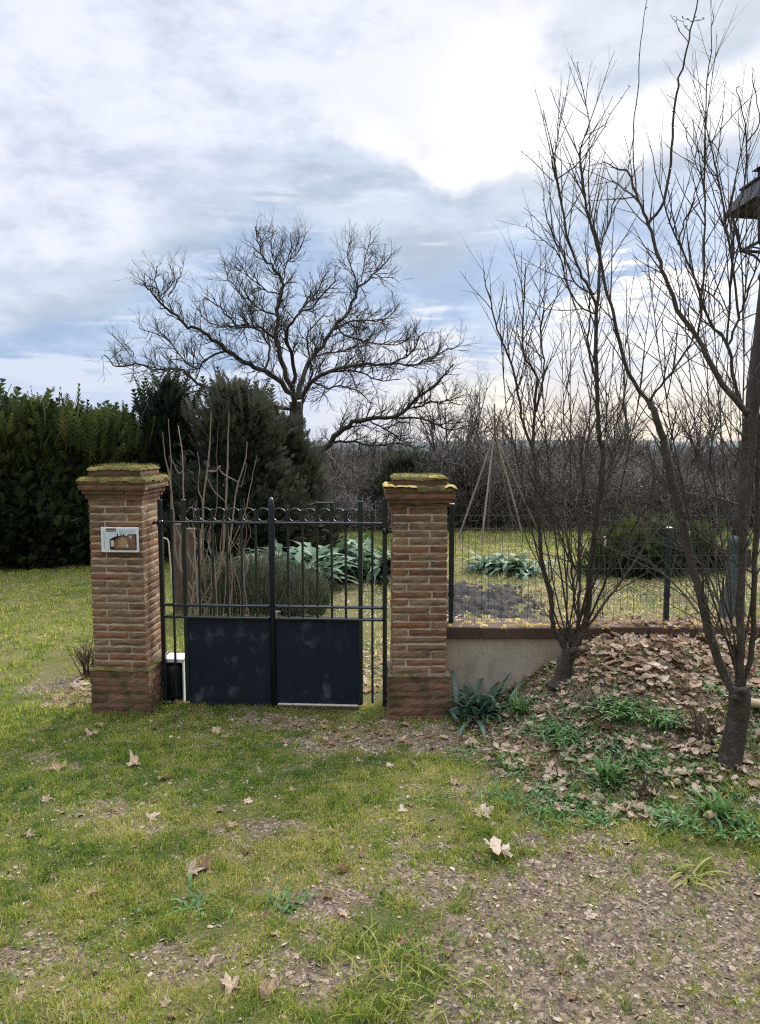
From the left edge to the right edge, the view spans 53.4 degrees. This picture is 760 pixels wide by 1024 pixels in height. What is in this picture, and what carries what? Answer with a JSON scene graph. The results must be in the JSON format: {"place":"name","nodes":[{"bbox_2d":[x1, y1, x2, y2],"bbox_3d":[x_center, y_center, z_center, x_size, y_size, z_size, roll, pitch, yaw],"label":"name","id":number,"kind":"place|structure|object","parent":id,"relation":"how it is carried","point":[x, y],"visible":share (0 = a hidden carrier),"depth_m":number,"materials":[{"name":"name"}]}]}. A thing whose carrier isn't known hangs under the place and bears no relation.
{"place":"outdoors","nodes":[
{"label":"outdoors","id":0,"kind":"place"},
{"bbox_2d":[322,460,373,496],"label":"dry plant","id":1,"kind":"object","parent":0,"point":[330,484],"visible":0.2,"depth_m":16.89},
{"bbox_2d":[0,520,759,1023],"bbox_3d":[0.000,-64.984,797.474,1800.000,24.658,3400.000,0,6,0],"label":"ground","id":2,"kind":"structure","parent":0,"point":[160,954],"depth_m":3.31,"materials":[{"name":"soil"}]},
{"bbox_2d":[0,378,78,569],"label":"cypress","id":3,"kind":"object","parent":2,"relation":"on","point":[34,556],"visible":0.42,"depth_m":10.98,"materials":[{"name":"green plant"}]},
{"bbox_2d":[0,383,90,567],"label":"cypress","id":4,"kind":"object","parent":2,"relation":"on","point":[50,477],"visible":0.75,"depth_m":11.05,"materials":[{"name":"green plant"}]},
{"bbox_2d":[47,760,65,771],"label":"fallen leaf","id":5,"kind":"object","parent":2,"relation":"on","point":[56,765],"visible":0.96,"depth_m":4.39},
{"bbox_2d":[4,383,121,565],"bbox_3d":[-4.755,-0.614,11.831,2.281,2.876,2.225,3,6,28],"label":"cypress","id":6,"kind":"object","parent":2,"relation":"on","point":[90,430],"visible":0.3,"depth_m":11.29,"materials":[{"name":"green plant"}]},
{"bbox_2d":[66,631,94,677],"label":"dry plant","id":7,"kind":"object","parent":2,"relation":"on","point":[86,658],"visible":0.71,"depth_m":6.10,"materials":[{"name":"brown plant"}]},
{"bbox_2d":[36,402,168,566],"bbox_3d":[-4.535,-0.494,11.975,2.435,2.600,2.153,2,6,18],"label":"cypress","id":8,"kind":"object","parent":2,"relation":"on","point":[121,451],"visible":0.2,"depth_m":11.55,"materials":[{"name":"green plant"}]},
{"bbox_2d":[76,462,170,716],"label":"brick pillar","id":9,"kind":"structure","parent":2,"relation":"on","point":[126,672],"depth_m":5.20,"materials":[{"name":"brick"}]},
{"bbox_2d":[101,527,138,551],"bbox_3d":[-1.767,0.189,5.126,0.258,0.171,0.024,0,6,3],"label":"house sign","id":10,"kind":"object","parent":9,"relation":"attached to","point":[119,539],"visible":1,"depth_m":5.12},
{"bbox_2d":[153,497,276,706],"bbox_3d":[-1.190,0.659,5.368,0.906,1.541,0.072,0,6,4],"label":"gate leaf","id":11,"kind":"object","parent":9,"relation":"attached to","point":[229,660],"visible":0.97,"depth_m":5.38,"materials":[{"name":"paint"}]},
{"bbox_2d":[90,400,178,554],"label":"cypress","id":12,"kind":"object","parent":2,"relation":"on","point":[141,455],"visible":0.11,"depth_m":12.08,"materials":[{"name":"green plant"}]},
{"bbox_2d":[126,750,144,766],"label":"fallen leaf","id":13,"kind":"object","parent":2,"relation":"on","point":[133,760],"visible":0.99,"depth_m":4.46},
{"bbox_2d":[129,355,210,552],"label":"cypress","id":14,"kind":"object","parent":2,"relation":"on","point":[164,399],"visible":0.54,"depth_m":12.25,"materials":[{"name":"green plant"}]},
{"bbox_2d":[161,653,185,702],"bbox_3d":[-1.497,1.222,5.548,0.172,0.337,0.160,1,6,6],"label":"white box","id":15,"kind":"object","parent":2,"relation":"on","point":[180,657],"visible":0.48,"depth_m":5.47,"materials":[{"name":"plastic"}]},
{"bbox_2d":[167,663,182,700],"bbox_3d":[-1.498,1.237,5.520,0.144,0.270,0.142,1,6,6],"label":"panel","id":16,"kind":"object","parent":15,"relation":"in","point":[171,680],"visible":0.62,"depth_m":5.46,"materials":[{"name":"plastic"}]},
{"bbox_2d":[173,524,196,612],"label":"weathered planks","id":17,"kind":"object","parent":2,"relation":"on","point":[179,580],"visible":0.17,"depth_m":8.25,"materials":[{"name":"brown wood"}]},
{"bbox_2d":[178,857,203,875],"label":"fallen leaf","id":18,"kind":"object","parent":2,"relation":"on","point":[191,865],"visible":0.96,"depth_m":3.36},
{"bbox_2d":[157,872,234,941],"bbox_3d":[-0.787,1.633,3.101,0.281,0.077,0.413,-4,7,-38],"label":"grass tuft","id":19,"kind":"object","parent":2,"relation":"on","point":[198,901],"visible":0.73,"depth_m":3.12,"materials":[{"name":"green plant"}]},
{"bbox_2d":[196,854,216,870],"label":"fallen leaf","id":20,"kind":"object","parent":2,"relation":"on","point":[206,865],"visible":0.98,"depth_m":3.41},
{"bbox_2d":[162,411,256,615],"bbox_3d":[-1.800,0.044,7.943,0.935,2.199,0.604,0,6,0],"label":"dry shrub","id":21,"kind":"object","parent":2,"relation":"on","point":[192,594],"visible":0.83,"depth_m":7.95,"materials":[{"name":"brown plant"}]},
{"bbox_2d":[188,553,249,615],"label":"lavender bush","id":22,"kind":"object","parent":2,"relation":"on","point":[221,591],"visible":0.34,"depth_m":8.13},
{"bbox_2d":[220,970,243,996],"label":"fallen leaf","id":23,"kind":"object","parent":2,"relation":"on","point":[227,983],"visible":1,"depth_m":2.63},
{"bbox_2d":[163,366,328,564],"bbox_3d":[-2.201,-0.754,11.962,2.752,3.124,2.593,0,6,0],"label":"conifer","id":24,"kind":"object","parent":2,"relation":"on","point":[254,421],"visible":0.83,"depth_m":11.54,"materials":[{"name":"green plant"}]},
{"bbox_2d":[225,546,295,615],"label":"lavender bush","id":25,"kind":"object","parent":2,"relation":"on","point":[263,582],"visible":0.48,"depth_m":8.12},
{"bbox_2d":[258,976,278,1005],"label":"fallen leaf","id":26,"kind":"object","parent":2,"relation":"on","point":[263,987],"visible":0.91,"depth_m":2.60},
{"bbox_2d":[235,539,306,563],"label":"artichoke plant","id":27,"kind":"object","parent":2,"relation":"on","point":[278,546],"visible":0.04,"depth_m":10.64,"materials":[{"name":"green plant"}]},
{"bbox_2d":[87,207,482,463],"bbox_3d":[-2.249,-4.101,19.433,9.277,8.441,6.070,0,6,0],"label":"bare tree","id":28,"kind":"object","parent":2,"relation":"on","point":[294,405],"visible":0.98,"depth_m":19.15,"materials":[{"name":"brown plant"}]},
{"bbox_2d":[227,401,347,553],"bbox_3d":[-1.657,-0.623,13.087,2.258,2.592,2.216,0,6,0],"label":"conifer","id":29,"kind":"object","parent":2,"relation":"on","point":[306,455],"visible":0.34,"depth_m":12.78,"materials":[{"name":"green plant"}]},
{"bbox_2d":[256,873,321,923],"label":"grass tuft","id":30,"kind":"object","parent":2,"relation":"on","point":[289,901],"visible":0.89,"depth_m":3.12,"materials":[{"name":"green plant"}]},
{"bbox_2d":[276,561,333,616],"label":"lavender bush","id":31,"kind":"object","parent":2,"relation":"on","point":[309,591],"visible":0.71,"depth_m":8.10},
{"bbox_2d":[253,544,363,592],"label":"artichoke plant","id":32,"kind":"object","parent":2,"relation":"on","point":[322,565],"visible":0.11,"depth_m":9.57,"materials":[{"name":"plant"}]},
{"bbox_2d":[277,703,358,710],"bbox_3d":[-0.439,1.392,5.430,0.580,0.055,0.142,0,6,4],"label":"threshold board","id":33,"kind":"object","parent":2,"relation":"on","point":[332,706],"visible":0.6,"depth_m":5.37,"materials":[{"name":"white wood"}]},
{"bbox_2d":[277,540,364,584],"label":"artichoke plant","id":34,"kind":"object","parent":2,"relation":"on","point":[309,551],"visible":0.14,"depth_m":10.14,"materials":[{"name":"plant"}]},
{"bbox_2d":[293,532,389,580],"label":"artichoke plant","id":35,"kind":"object","parent":2,"relation":"on","point":[340,545],"visible":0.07,"depth_m":10.54,"materials":[{"name":"plant"}]},
{"bbox_2d":[330,538,390,583],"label":"artichoke plant","id":36,"kind":"object","parent":2,"relation":"on","point":[366,560],"visible":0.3,"depth_m":10.04,"materials":[{"name":"plant"}]},
{"bbox_2d":[316,426,406,484],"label":"bare bush","id":37,"kind":"object","parent":2,"relation":"on","point":[371,453],"visible":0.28,"depth_m":17.48,"materials":[{"name":"brown plant"}]},
{"bbox_2d":[341,545,390,584],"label":"artichoke plant","id":38,"kind":"object","parent":2,"relation":"on","point":[376,567],"visible":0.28,"depth_m":9.99,"materials":[{"name":"plant"}]},
{"bbox_2d":[347,707,387,725],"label":"grass tuft","id":39,"kind":"object","parent":2,"relation":"on","point":[359,712],"visible":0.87,"depth_m":5.18,"materials":[{"name":"green plant"}]},
{"bbox_2d":[0,523,759,1023],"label":"grass","id":40,"kind":"structure","parent":2,"relation":"on","point":[162,843],"depth_m":3.69,"materials":[{"name":"plant"}]},
{"bbox_2d":[0,632,759,1023],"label":"ground cover","id":41,"kind":"object","parent":2,"relation":"on","point":[536,790],"visible":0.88,"depth_m":4.15,"materials":[{"name":"brown plant"}]},
{"bbox_2d":[0,635,759,1023],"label":"straw","id":42,"kind":"object","parent":2,"relation":"on","point":[460,873],"visible":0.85,"depth_m":3.24,"materials":[{"name":"plant"}]},
{"bbox_2d":[347,437,448,527],"bbox_3d":[0.463,-0.597,16.046,2.505,1.996,1.431,0,6,0],"label":"evergreen bush","id":43,"kind":"object","parent":2,"relation":"on","point":[392,464],"visible":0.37,"depth_m":15.89,"materials":[{"name":"green plant"}]},
{"bbox_2d":[39,580,759,827],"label":"leaf litter","id":44,"kind":"object","parent":2,"relation":"on","point":[631,644],"visible":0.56,"depth_m":4.88,"materials":[{"name":"plant"}]},
{"bbox_2d":[393,929,413,945],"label":"fallen leaf","id":45,"kind":"object","parent":2,"relation":"on","point":[402,938],"visible":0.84,"depth_m":2.87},
{"bbox_2d":[322,901,494,1023],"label":"grass tuft","id":46,"kind":"object","parent":2,"relation":"on","point":[416,956],"visible":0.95,"depth_m":2.69,"materials":[{"name":"plant"}]},
{"bbox_2d":[381,472,458,720],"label":"brick pillar","id":47,"kind":"structure","parent":2,"relation":"on","point":[418,678],"depth_m":5.13,"materials":[{"name":"brick"}]},
{"bbox_2d":[274,498,391,706],"bbox_3d":[-0.330,0.666,5.310,0.848,1.538,0.052,0,6,4],"label":"gate leaf","id":48,"kind":"object","parent":47,"relation":"attached to","point":[319,660],"visible":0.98,"depth_m":5.34,"materials":[{"name":"paint"}]},
{"bbox_2d":[406,360,508,458],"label":"bare tree","id":49,"kind":"object","parent":2,"relation":"on","point":[475,420],"visible":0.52,"depth_m":21.26,"materials":[{"name":"brown plant"}]},
{"bbox_2d":[443,733,494,767],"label":"green plant","id":50,"kind":"object","parent":2,"relation":"on","point":[467,752],"visible":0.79,"depth_m":4.61,"materials":[{"name":"green plant"}]},
{"bbox_2d":[390,579,558,617],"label":"soil","id":51,"kind":"structure","parent":2,"relation":"on","point":[472,604],"depth_m":8.78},
{"bbox_2d":[447,453,506,527],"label":"evergreen bush","id":52,"kind":"object","parent":2,"relation":"on","point":[469,495],"visible":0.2,"depth_m":16.16,"materials":[{"name":"green plant"}]},
{"bbox_2d":[467,803,493,818],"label":"fallen leaf","id":53,"kind":"object","parent":2,"relation":"on","point":[483,807],"visible":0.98,"depth_m":3.86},
{"bbox_2d":[444,670,524,739],"bbox_3d":[0.719,1.304,5.113,0.645,0.358,0.789,0,6,0],"label":"strap leaf plant","id":54,"kind":"object","parent":2,"relation":"on","point":[469,705],"visible":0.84,"depth_m":5.14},
{"bbox_2d":[454,550,527,574],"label":"artichoke plant","id":55,"kind":"object","parent":2,"relation":"on","point":[483,562],"visible":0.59,"depth_m":10.83,"materials":[{"name":"plant"}]},
{"bbox_2d":[457,404,536,542],"bbox_3d":[2.331,-0.774,14.592,1.079,2.598,2.055,4,7,35],"label":"cane tepee","id":56,"kind":"object","parent":2,"relation":"on","point":[494,438],"visible":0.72,"depth_m":14.49,"materials":[{"name":"brown wood"}]},
{"bbox_2d":[483,836,512,858],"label":"fallen leaf","id":57,"kind":"object","parent":2,"relation":"on","point":[497,848],"visible":1,"depth_m":3.50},
{"bbox_2d":[472,773,554,816],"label":"green plant","id":58,"kind":"object","parent":2,"relation":"on","point":[499,791],"visible":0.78,"depth_m":4.01,"materials":[{"name":"green plant"}]},
{"bbox_2d":[495,691,536,716],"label":"green plant","id":59,"kind":"object","parent":2,"relation":"on","point":[520,704],"visible":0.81,"depth_m":4.96,"materials":[{"name":"green plant"}]},
{"bbox_2d":[483,747,559,789],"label":"green plant","id":60,"kind":"object","parent":2,"relation":"on","point":[506,766],"visible":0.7,"depth_m":4.32,"materials":[{"name":"green plant"}]},
{"bbox_2d":[478,386,566,452],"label":"bare tree","id":61,"kind":"object","parent":2,"relation":"on","point":[504,429],"visible":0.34,"depth_m":18.66,"materials":[{"name":"brown plant"}]},
{"bbox_2d":[488,551,563,579],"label":"artichoke plant","id":62,"kind":"object","parent":2,"relation":"on","point":[526,573],"visible":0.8,"depth_m":10.56,"materials":[{"name":"plant"}]},
{"bbox_2d":[311,418,755,532],"bbox_3d":[5.894,-0.569,19.996,17.928,3.611,10.691,0,6,0],"label":"thicket","id":63,"kind":"object","parent":2,"relation":"on","point":[634,475],"visible":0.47,"depth_m":15.81,"materials":[{"name":"plant"}]},
{"bbox_2d":[475,778,639,841],"bbox_3d":[0.856,1.512,3.935,0.746,0.086,0.767,-3,6,-24],"label":"green plant","id":64,"kind":"object","parent":2,"relation":"on","point":[538,818],"visible":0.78,"depth_m":3.87,"materials":[{"name":"green plant"}]},
{"bbox_2d":[551,766,566,775],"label":"fallen leaf","id":65,"kind":"object","parent":2,"relation":"on","point":[559,770],"visible":0.93,"depth_m":4.20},
{"bbox_2d":[526,714,605,755],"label":"green plant","id":66,"kind":"object","parent":2,"relation":"on","point":[561,734],"visible":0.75,"depth_m":4.48,"materials":[{"name":"green plant"}]},
{"bbox_2d":[552,755,584,780],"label":"dry plant","id":67,"kind":"object","parent":2,"relation":"on","point":[571,774],"visible":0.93,"depth_m":4.17,"materials":[{"name":"brown plant"}]},
{"bbox_2d":[564,990,578,1000],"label":"fallen leaf","id":68,"kind":"object","parent":2,"relation":"on","point":[568,994],"visible":0.99,"depth_m":2.59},
{"bbox_2d":[459,46,690,690],"bbox_3d":[1.275,-0.885,4.872,1.601,4.136,1.149,0,6,0],"label":"bare tree","id":69,"kind":"object","parent":2,"relation":"on","point":[571,652],"visible":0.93,"depth_m":4.83,"materials":[{"name":"brown plant"}]},
{"bbox_2d":[579,909,597,920],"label":"fallen leaf","id":70,"kind":"object","parent":2,"relation":"on","point":[587,915],"visible":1,"depth_m":3.04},
{"bbox_2d":[529,369,653,522],"bbox_3d":[4.630,-1.522,17.026,2.630,3.638,2.683,-3,7,-31],"label":"bare tree","id":71,"kind":"object","parent":2,"relation":"on","point":[582,429],"visible":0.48,"depth_m":16.66,"materials":[{"name":"brown plant"}]},
{"bbox_2d":[576,677,607,707],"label":"dry plant","id":72,"kind":"object","parent":2,"relation":"on","point":[588,691],"visible":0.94,"depth_m":4.67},
{"bbox_2d":[595,525,600,610],"bbox_3d":[1.867,0.697,6.525,0.056,1.170,0.057,0,6,0],"label":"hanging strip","id":73,"kind":"object","parent":2,"relation":"on","point":[598,587],"visible":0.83,"depth_m":6.50,"materials":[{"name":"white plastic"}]},
{"bbox_2d":[590,781,614,802],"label":"green plant","id":74,"kind":"object","parent":2,"relation":"on","point":[602,790],"visible":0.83,"depth_m":4.02,"materials":[{"name":"green plant"}]},
{"bbox_2d":[446,617,759,708],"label":"wall","id":75,"kind":"structure","parent":2,"relation":"on","point":[490,652],"depth_m":5.34,"materials":[{"name":"paint"}]},
{"bbox_2d":[448,503,759,622],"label":"fence","id":76,"kind":"object","parent":75,"relation":"on","point":[451,526],"visible":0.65,"depth_m":5.39,"materials":[{"name":"metal"}]},
{"bbox_2d":[559,788,647,830],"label":"green plant","id":77,"kind":"object","parent":2,"relation":"on","point":[595,814],"visible":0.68,"depth_m":3.83,"materials":[{"name":"green plant"}]},
{"bbox_2d":[600,485,606,617],"bbox_3d":[1.976,0.501,6.706,0.056,1.526,0.057,0,6,0],"label":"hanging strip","id":78,"kind":"object","parent":2,"relation":"on","point":[605,539],"visible":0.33,"depth_m":6.67,"materials":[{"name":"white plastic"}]},
{"bbox_2d":[575,751,636,786],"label":"green plant","id":79,"kind":"object","parent":2,"relation":"on","point":[607,773],"visible":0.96,"depth_m":4.10,"materials":[{"name":"green plant"}]},
{"bbox_2d":[593,733,637,754],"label":"green plant","id":80,"kind":"object","parent":2,"relation":"on","point":[615,737],"visible":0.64,"depth_m":4.31,"materials":[{"name":"green plant"}]},
{"bbox_2d":[579,684,671,721],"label":"green plant","id":81,"kind":"object","parent":2,"relation":"on","point":[624,704],"visible":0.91,"depth_m":4.53,"materials":[{"name":"green plant"}]},
{"bbox_2d":[574,501,682,579],"bbox_3d":[3.517,0.394,10.717,1.546,1.108,1.555,0,6,0],"label":"evergreen bush","id":82,"kind":"object","parent":2,"relation":"on","point":[653,560],"visible":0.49,"depth_m":10.46,"materials":[{"name":"green plant"}]},
{"bbox_2d":[613,722,643,740],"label":"green plant","id":83,"kind":"object","parent":2,"relation":"on","point":[628,733],"visible":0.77,"depth_m":4.38,"materials":[{"name":"green plant"}]},
{"bbox_2d":[620,734,637,745],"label":"fallen leaf","id":84,"kind":"object","parent":2,"relation":"on","point":[626,739],"visible":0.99,"depth_m":4.32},
{"bbox_2d":[622,770,663,801],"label":"dry plant","id":85,"kind":"object","parent":2,"relation":"on","point":[643,786],"visible":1,"depth_m":3.95,"materials":[{"name":"brown plant"}]},
{"bbox_2d":[617,739,684,774],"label":"green plant","id":86,"kind":"object","parent":2,"relation":"on","point":[647,753],"visible":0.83,"depth_m":4.16,"materials":[{"name":"green plant"}]},
{"bbox_2d":[573,378,734,478],"bbox_3d":[6.423,-1.627,18.083,3.588,3.646,2.860,2,6,16],"label":"bare tree","id":87,"kind":"object","parent":2,"relation":"on","point":[674,437],"visible":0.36,"depth_m":17.63,"materials":[{"name":"brown plant"}]},
{"bbox_2d":[552,0,759,772],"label":"bare tree","id":88,"kind":"object","parent":2,"relation":"on","point":[731,750],"visible":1,"depth_m":4.05,"materials":[{"name":"brown plant"}]},
{"bbox_2d":[629,703,694,736],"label":"green plant","id":89,"kind":"object","parent":2,"relation":"on","point":[663,721],"visible":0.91,"depth_m":4.41,"materials":[{"name":"green plant"}]},
{"bbox_2d":[646,787,686,806],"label":"green plant","id":90,"kind":"object","parent":2,"relation":"on","point":[668,799],"visible":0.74,"depth_m":3.90,"materials":[{"name":"green plant"}]},
{"bbox_2d":[653,760,684,789],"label":"green plant","id":91,"kind":"object","parent":2,"relation":"on","point":[671,780],"visible":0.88,"depth_m":4.05,"materials":[{"name":"green plant"}]},
{"bbox_2d":[623,502,715,576],"bbox_3d":[4.081,0.387,10.906,1.444,1.050,1.474,-4,7,-38],"label":"evergreen bush","id":92,"kind":"object","parent":2,"relation":"on","point":[678,559],"visible":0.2,"depth_m":10.64,"materials":[{"name":"green plant"}]},
{"bbox_2d":[621,800,723,842],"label":"green plant","id":93,"kind":"object","parent":2,"relation":"on","point":[678,817],"visible":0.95,"depth_m":3.69,"materials":[{"name":"green plant"}]},
{"bbox_2d":[652,510,731,571],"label":"evergreen bush","id":94,"kind":"object","parent":2,"relation":"on","point":[707,547],"visible":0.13,"depth_m":10.97,"materials":[{"name":"green plant"}]},
{"bbox_2d":[679,761,709,784],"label":"green plant","id":95,"kind":"object","parent":2,"relation":"on","point":[693,772],"visible":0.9,"depth_m":4.05,"materials":[{"name":"green plant"}]},
{"bbox_2d":[658,853,731,895],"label":"grass tuft","id":96,"kind":"object","parent":2,"relation":"on","point":[694,873],"visible":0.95,"depth_m":3.29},
{"bbox_2d":[674,703,724,745],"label":"dry plant","id":97,"kind":"object","parent":2,"relation":"on","point":[700,734],"visible":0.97,"depth_m":4.28,"materials":[{"name":"brown plant"}]},
{"bbox_2d":[696,742,710,753],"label":"fallen leaf","id":98,"kind":"object","parent":2,"relation":"on","point":[707,747],"visible":1,"depth_m":4.20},
{"bbox_2d":[663,388,755,520],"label":"bare tree","id":99,"kind":"object","parent":2,"relation":"on","point":[728,458],"visible":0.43,"depth_m":16.36,"materials":[{"name":"brown plant"}]},
{"bbox_2d":[684,783,748,824],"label":"green plant","id":100,"kind":"object","parent":2,"relation":"on","point":[723,806],"visible":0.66,"depth_m":3.76,"materials":[{"name":"green plant"}]},
{"bbox_2d":[689,797,759,845],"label":"green plant","id":101,"kind":"object","parent":2,"relation":"on","point":[742,826],"visible":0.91,"depth_m":3.60,"materials":[{"name":"green plant"}]},
{"bbox_2d":[720,780,741,798],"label":"green plant","id":102,"kind":"object","parent":2,"relation":"on","point":[732,788],"visible":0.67,"depth_m":3.91,"materials":[{"name":"green plant"}]},
{"bbox_2d":[716,549,751,566],"bbox_3d":[5.010,0.660,11.454,1.000,0.270,0.520,0,6,0],"label":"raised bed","id":103,"kind":"object","parent":2,"relation":"on","point":[748,558],"visible":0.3,"depth_m":11.20,"materials":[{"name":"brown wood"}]},
{"bbox_2d":[716,778,758,804],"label":"green plant","id":104,"kind":"object","parent":2,"relation":"on","point":[739,798],"visible":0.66,"depth_m":3.88,"materials":[{"name":"green plant"}]},
{"bbox_2d":[720,166,759,617],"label":"street lamp","id":105,"kind":"object","parent":2,"relation":"on","point":[753,384],"visible":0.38,"depth_m":6.11,"materials":[{"name":"black metal"}]},
{"bbox_2d":[743,751,754,763],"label":"fallen leaf","id":106,"kind":"object","parent":2,"relation":"on","point":[746,756],"visible":0.77,"depth_m":4.15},
{"bbox_2d":[751,698,759,707],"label":"stone","id":107,"kind":"object","parent":2,"relation":"on","point":[755,703],"visible":0.62,"depth_m":4.42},
{"bbox_2d":[0,0,759,441],"label":"sky","id":108,"kind":"structure","parent":0,"point":[127,127],"materials":[{"name":"white"}]},
{"bbox_2d":[200,439,740,466],"bbox_3d":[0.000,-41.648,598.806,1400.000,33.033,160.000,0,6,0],"label":"hills","id":109,"kind":"structure","parent":0,"point":[641,443],"depth_m":554.32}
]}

